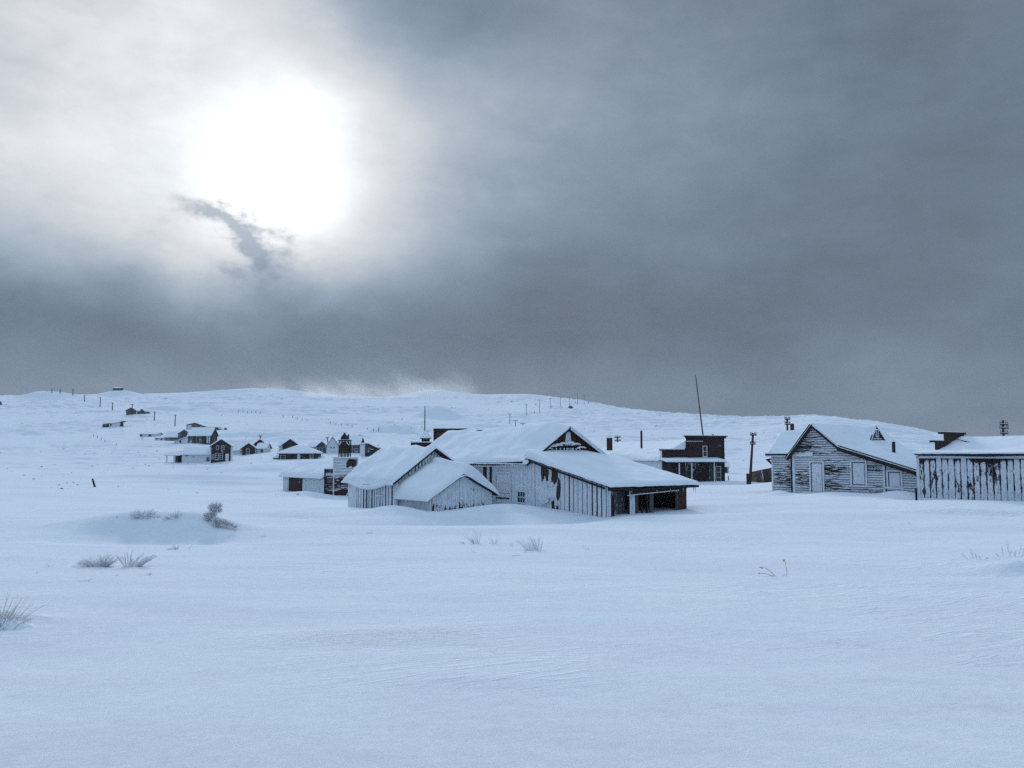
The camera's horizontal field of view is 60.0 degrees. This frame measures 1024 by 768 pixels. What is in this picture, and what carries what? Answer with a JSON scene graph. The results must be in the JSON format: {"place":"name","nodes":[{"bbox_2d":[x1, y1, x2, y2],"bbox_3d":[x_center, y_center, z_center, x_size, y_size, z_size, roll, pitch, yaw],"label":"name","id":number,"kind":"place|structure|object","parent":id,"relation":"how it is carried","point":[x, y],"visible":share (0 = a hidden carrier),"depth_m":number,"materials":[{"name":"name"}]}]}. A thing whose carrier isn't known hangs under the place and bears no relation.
{"place":"outdoors","nodes":[
{"label":"outdoors","id":0,"kind":"place"},
{"bbox_2d":[0,388,1023,767],"bbox_3d":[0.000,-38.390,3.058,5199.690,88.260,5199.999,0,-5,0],"label":"snow field","id":1,"kind":"structure","parent":0,"point":[326,630],"depth_m":16.20,"materials":[{"name":"white snow"}]},
{"bbox_2d":[0,588,44,629],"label":"frosted bush","id":2,"kind":"object","parent":1,"relation":"on","point":[8,621],"visible":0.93,"depth_m":14.15,"materials":[{"name":"plant"}]},
{"bbox_2d":[70,553,119,566],"bbox_3d":[-11.459,4.872,24.533,1.214,0.482,0.806,0,-5,0],"label":"grass tuft","id":3,"kind":"object","parent":1,"relation":"on","point":[101,562],"visible":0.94,"depth_m":24.41,"materials":[{"name":"plant"}]},
{"bbox_2d":[102,421,127,426],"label":"cabin","id":4,"kind":"object","parent":1,"relation":"on","point":[116,424],"visible":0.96,"depth_m":403.37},
{"bbox_2d":[113,387,123,390],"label":"cabin","id":5,"kind":"object","parent":1,"relation":"on","point":[117,388],"visible":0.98,"depth_m":957.64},
{"bbox_2d":[125,407,139,414],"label":"cabin","id":6,"kind":"object","parent":1,"relation":"on","point":[129,411],"visible":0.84,"depth_m":522.04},
{"bbox_2d":[117,550,156,566],"bbox_3d":[-10.399,4.850,24.646,0.995,0.522,0.556,1,-5,-7],"label":"grass tuft","id":7,"kind":"object","parent":1,"relation":"on","point":[143,561],"visible":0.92,"depth_m":24.57,"materials":[{"name":"plant"}]},
{"bbox_2d":[130,508,156,518],"bbox_3d":[-15.297,5.338,36.680,1.276,0.433,0.778,0,-5,0],"label":"grass tuft","id":8,"kind":"object","parent":1,"relation":"on","point":[139,515],"visible":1,"depth_m":36.55,"materials":[{"name":"plant"}]},
{"bbox_2d":[140,409,149,413],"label":"cabin","id":9,"kind":"object","parent":1,"relation":"on","point":[144,411],"visible":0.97,"depth_m":523.68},
{"bbox_2d":[140,432,162,436],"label":"shed","id":10,"kind":"structure","parent":1,"relation":"on","point":[146,434],"depth_m":324.63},
{"bbox_2d":[154,436,164,439],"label":"shed","id":11,"kind":"structure","parent":1,"relation":"on","point":[159,438],"depth_m":304.77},
{"bbox_2d":[163,431,179,440],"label":"house","id":12,"kind":"structure","parent":1,"relation":"on","point":[170,435],"depth_m":287.40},
{"bbox_2d":[163,451,181,462],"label":"open shed","id":13,"kind":"structure","parent":1,"relation":"on","point":[177,456],"depth_m":188.28,"materials":[{"name":"white"}]},
{"bbox_2d":[162,510,184,518],"bbox_3d":[-13.939,5.347,36.424,0.851,0.409,0.534,0,-5,0],"label":"grass tuft","id":14,"kind":"object","parent":1,"relation":"on","point":[171,516],"visible":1,"depth_m":36.37,"materials":[{"name":"plant"}]},
{"bbox_2d":[173,436,188,443],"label":"shed","id":15,"kind":"structure","parent":1,"relation":"on","point":[184,440],"depth_m":280.81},
{"bbox_2d":[177,429,188,439],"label":"shed","id":16,"kind":"structure","parent":1,"relation":"on","point":[183,433],"depth_m":282.98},
{"bbox_2d":[180,446,210,462],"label":"house","id":17,"kind":"structure","parent":1,"relation":"on","point":[194,454],"depth_m":187.97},
{"bbox_2d":[187,427,218,444],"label":"barn","id":18,"kind":"structure","parent":1,"relation":"on","point":[204,435],"depth_m":281.84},
{"bbox_2d":[186,422,222,429],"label":"cabin","id":19,"kind":"object","parent":1,"relation":"on","point":[191,425],"visible":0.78,"depth_m":380.73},
{"bbox_2d":[203,501,237,528],"bbox_3d":[-11.947,5.362,36.198,1.698,1.218,0.731,-2,-5,25],"label":"sagebrush","id":20,"kind":"object","parent":1,"relation":"on","point":[215,520],"visible":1,"depth_m":36.29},
{"bbox_2d":[209,439,233,462],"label":"house","id":21,"kind":"structure","parent":1,"relation":"on","point":[221,450],"depth_m":186.33,"materials":[{"name":"brown wood"}]},
{"bbox_2d":[225,453,228,461],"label":"door","id":22,"kind":"structure","parent":21,"relation":"in","point":[226,454],"depth_m":186.51,"materials":[{"name":"white wood"}]},
{"bbox_2d":[232,443,245,454],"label":"house","id":23,"kind":"structure","parent":1,"relation":"on","point":[236,448],"depth_m":217.33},
{"bbox_2d":[240,443,256,454],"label":"house","id":24,"kind":"structure","parent":1,"relation":"on","point":[249,448],"depth_m":214.45,"materials":[{"name":"brown wood"}]},
{"bbox_2d":[253,439,265,445],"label":"house","id":25,"kind":"structure","parent":1,"relation":"on","point":[258,441],"depth_m":223.53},
{"bbox_2d":[256,443,271,452],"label":"house","id":26,"kind":"structure","parent":1,"relation":"on","point":[264,447],"depth_m":215.98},
{"bbox_2d":[278,440,286,450],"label":"shed","id":27,"kind":"structure","parent":1,"relation":"on","point":[280,445],"depth_m":215.99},
{"bbox_2d":[281,438,298,449],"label":"house","id":28,"kind":"structure","parent":1,"relation":"on","point":[289,443],"depth_m":214.48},
{"bbox_2d":[277,445,323,459],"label":"house","id":29,"kind":"structure","parent":1,"relation":"on","point":[300,452],"depth_m":183.79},
{"bbox_2d":[307,442,318,448],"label":"house","id":30,"kind":"structure","parent":1,"relation":"on","point":[311,444],"depth_m":207.33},
{"bbox_2d":[278,457,358,495],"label":"shed","id":31,"kind":"structure","parent":1,"relation":"on","point":[324,476],"depth_m":89.32,"materials":[{"name":"white"}]},
{"bbox_2d":[314,441,325,452],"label":"house","id":32,"kind":"structure","parent":1,"relation":"on","point":[321,447],"depth_m":205.44,"materials":[{"name":"wood"}]},
{"bbox_2d":[325,436,338,453],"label":"house","id":33,"kind":"structure","parent":1,"relation":"on","point":[331,445],"depth_m":203.23,"materials":[{"name":"white wood"}]},
{"bbox_2d":[338,432,351,456],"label":"bell tower","id":34,"kind":"structure","parent":1,"relation":"on","point":[343,447],"depth_m":102.76,"materials":[{"name":"brown wood"}]},
{"bbox_2d":[338,437,363,452],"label":"house","id":35,"kind":"structure","parent":1,"relation":"on","point":[355,443],"depth_m":204.91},
{"bbox_2d":[359,442,380,456],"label":"shed","id":36,"kind":"structure","parent":1,"relation":"on","point":[367,449],"depth_m":190.12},
{"bbox_2d":[0,395,772,494],"bbox_3d":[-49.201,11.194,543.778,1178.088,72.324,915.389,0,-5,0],"label":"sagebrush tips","id":37,"kind":"object","parent":1,"relation":"on","point":[262,453],"visible":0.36,"depth_m":353.38,"materials":[{"name":"brown plant"}]},
{"bbox_2d":[411,410,431,446],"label":"church with steeple","id":38,"kind":"structure","parent":1,"relation":"on","point":[425,437],"depth_m":105.23,"materials":[{"name":"white"}]},
{"bbox_2d":[433,428,466,440],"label":"false front building","id":39,"kind":"structure","parent":1,"relation":"on","point":[438,432],"depth_m":91.82,"materials":[{"name":"brown wood"}]},
{"bbox_2d":[462,530,481,543],"bbox_3d":[-1.480,5.537,31.974,0.729,0.551,0.356,-1,-5,14],"label":"grass tuft","id":40,"kind":"object","parent":1,"relation":"on","point":[473,541],"visible":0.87,"depth_m":31.96,"materials":[{"name":"plant"}]},
{"bbox_2d":[341,422,700,516],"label":"barn","id":41,"kind":"structure","parent":1,"relation":"on","point":[555,465],"depth_m":54.45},
{"bbox_2d":[495,471,510,503],"bbox_3d":[-0.580,7.653,56.518,0.085,4.120,1.700,3,-6,-37],"label":"door","id":42,"kind":"structure","parent":41,"relation":"in","point":[505,477],"depth_m":56.56,"materials":[{"name":"white wood"}]},
{"bbox_2d":[517,490,525,503],"bbox_3d":[0.581,7.018,55.029,0.060,0.790,0.890,3,-6,-37],"label":"window","id":43,"kind":"structure","parent":41,"relation":"in","point":[521,495],"depth_m":55.01,"materials":[{"name":"white wood"}]},
{"bbox_2d":[516,534,542,550],"bbox_3d":[0.571,5.259,29.311,0.961,0.587,0.624,0,-5,0],"label":"grass tuft","id":44,"kind":"object","parent":1,"relation":"on","point":[532,545],"visible":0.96,"depth_m":29.27,"materials":[{"name":"plant"}]},
{"bbox_2d":[601,429,727,480],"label":"store","id":45,"kind":"structure","parent":1,"relation":"on","point":[698,457],"depth_m":111.52,"materials":[{"name":"red"}]},
{"bbox_2d":[676,468,682,475],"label":"window","id":46,"kind":"structure","parent":45,"relation":"in","point":[677,469],"depth_m":110.22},
{"bbox_2d":[687,465,690,478],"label":"window","id":47,"kind":"structure","parent":45,"relation":"in","point":[688,466],"depth_m":110.60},
{"bbox_2d":[696,465,699,480],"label":"door","id":48,"kind":"structure","parent":45,"relation":"in","point":[698,466],"depth_m":110.93,"materials":[{"name":"red"}]},
{"bbox_2d":[700,465,704,480],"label":"door","id":49,"kind":"structure","parent":45,"relation":"in","point":[702,470],"depth_m":111.12,"materials":[{"name":"red"}]},
{"bbox_2d":[702,446,706,456],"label":"window","id":50,"kind":"structure","parent":45,"relation":"in","point":[704,447],"depth_m":111.48,"materials":[{"name":"white wood"}]},
{"bbox_2d":[709,464,713,479],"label":"window","id":51,"kind":"structure","parent":45,"relation":"in","point":[711,466],"depth_m":111.53,"materials":[{"name":"wood"}]},
{"bbox_2d":[715,466,720,480],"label":"window","id":52,"kind":"structure","parent":45,"relation":"in","point":[718,468],"depth_m":111.82,"materials":[{"name":"white wood"}]},
{"bbox_2d":[725,462,730,472],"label":"shed","id":53,"kind":"structure","parent":1,"relation":"on","point":[727,465],"depth_m":145.14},
{"bbox_2d":[746,473,749,483],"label":"post stub","id":54,"kind":"object","parent":1,"relation":"on","point":[747,478],"visible":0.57,"depth_m":98.79,"materials":[{"name":"wood"}]},
{"bbox_2d":[749,432,756,483],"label":"utility pole","id":55,"kind":"object","parent":1,"relation":"on","point":[752,443],"visible":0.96,"depth_m":99.57,"materials":[{"name":"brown wood"}]},
{"bbox_2d":[751,468,771,482],"bbox_3d":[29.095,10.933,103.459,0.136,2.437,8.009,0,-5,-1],"label":"shed","id":56,"kind":"object","parent":1,"relation":"on","point":[763,476],"visible":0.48,"depth_m":102.82,"materials":[{"name":"brown wood"}]},
{"bbox_2d":[758,559,786,575],"bbox_3d":[6.499,4.588,22.114,0.721,0.437,0.094,0,-5,0],"label":"dry weed","id":57,"kind":"object","parent":1,"relation":"on","point":[771,572],"visible":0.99,"depth_m":22.10,"materials":[{"name":"plant"}]},
{"bbox_2d":[785,417,789,430],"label":"utility pole","id":58,"kind":"object","parent":1,"relation":"on","point":[787,423],"visible":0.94,"depth_m":94.83,"materials":[{"name":"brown wood"}]},
{"bbox_2d":[765,422,918,493],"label":"house","id":59,"kind":"structure","parent":1,"relation":"on","point":[819,457],"depth_m":68.71,"materials":[{"name":"white wood"}]},
{"bbox_2d":[809,461,824,491],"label":"door","id":60,"kind":"structure","parent":59,"relation":"in","point":[816,472],"depth_m":68.71,"materials":[{"name":"white wood"}]},
{"bbox_2d":[849,460,867,486],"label":"window","id":61,"kind":"structure","parent":59,"relation":"in","point":[858,468],"depth_m":66.42,"materials":[{"name":"white wood"}]},
{"bbox_2d":[885,470,903,488],"bbox_3d":[27.826,6.932,64.512,1.287,1.350,0.200,-5,-6,45],"label":"window","id":62,"kind":"structure","parent":59,"relation":"in","point":[893,477],"depth_m":64.50,"materials":[{"name":"white wood"}]},
{"bbox_2d":[912,431,1023,500],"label":"shed","id":63,"kind":"structure","parent":1,"relation":"on","point":[956,465],"depth_m":57.68,"materials":[{"name":"weathered wood siding"},{"name":"snow"},{"name":"dark wood"}]},
{"bbox_2d":[962,549,987,558],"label":"frosted twigs","id":64,"kind":"object","parent":1,"relation":"on","point":[972,555],"visible":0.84,"depth_m":26.57,"materials":[{"name":"plant"}]},
{"bbox_2d":[999,420,1008,435],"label":"utility pole","id":65,"kind":"object","parent":1,"relation":"on","point":[1003,428],"visible":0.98,"depth_m":91.75,"materials":[{"name":"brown wood"}]},
{"bbox_2d":[996,540,1023,555],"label":"frosted twigs","id":66,"kind":"object","parent":1,"relation":"on","point":[1011,551],"visible":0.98,"depth_m":27.48,"materials":[{"name":"plant"}]},
{"bbox_2d":[0,0,1023,436],"label":"sky","id":67,"kind":"structure","parent":0,"point":[788,207],"materials":[{"name":"grey"}]},
{"bbox_2d":[695,375,703,434],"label":"flagpole","id":68,"kind":"object","parent":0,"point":[699,408],"visible":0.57,"depth_m":118.05,"materials":[{"name":"brown wood"}]}
]}

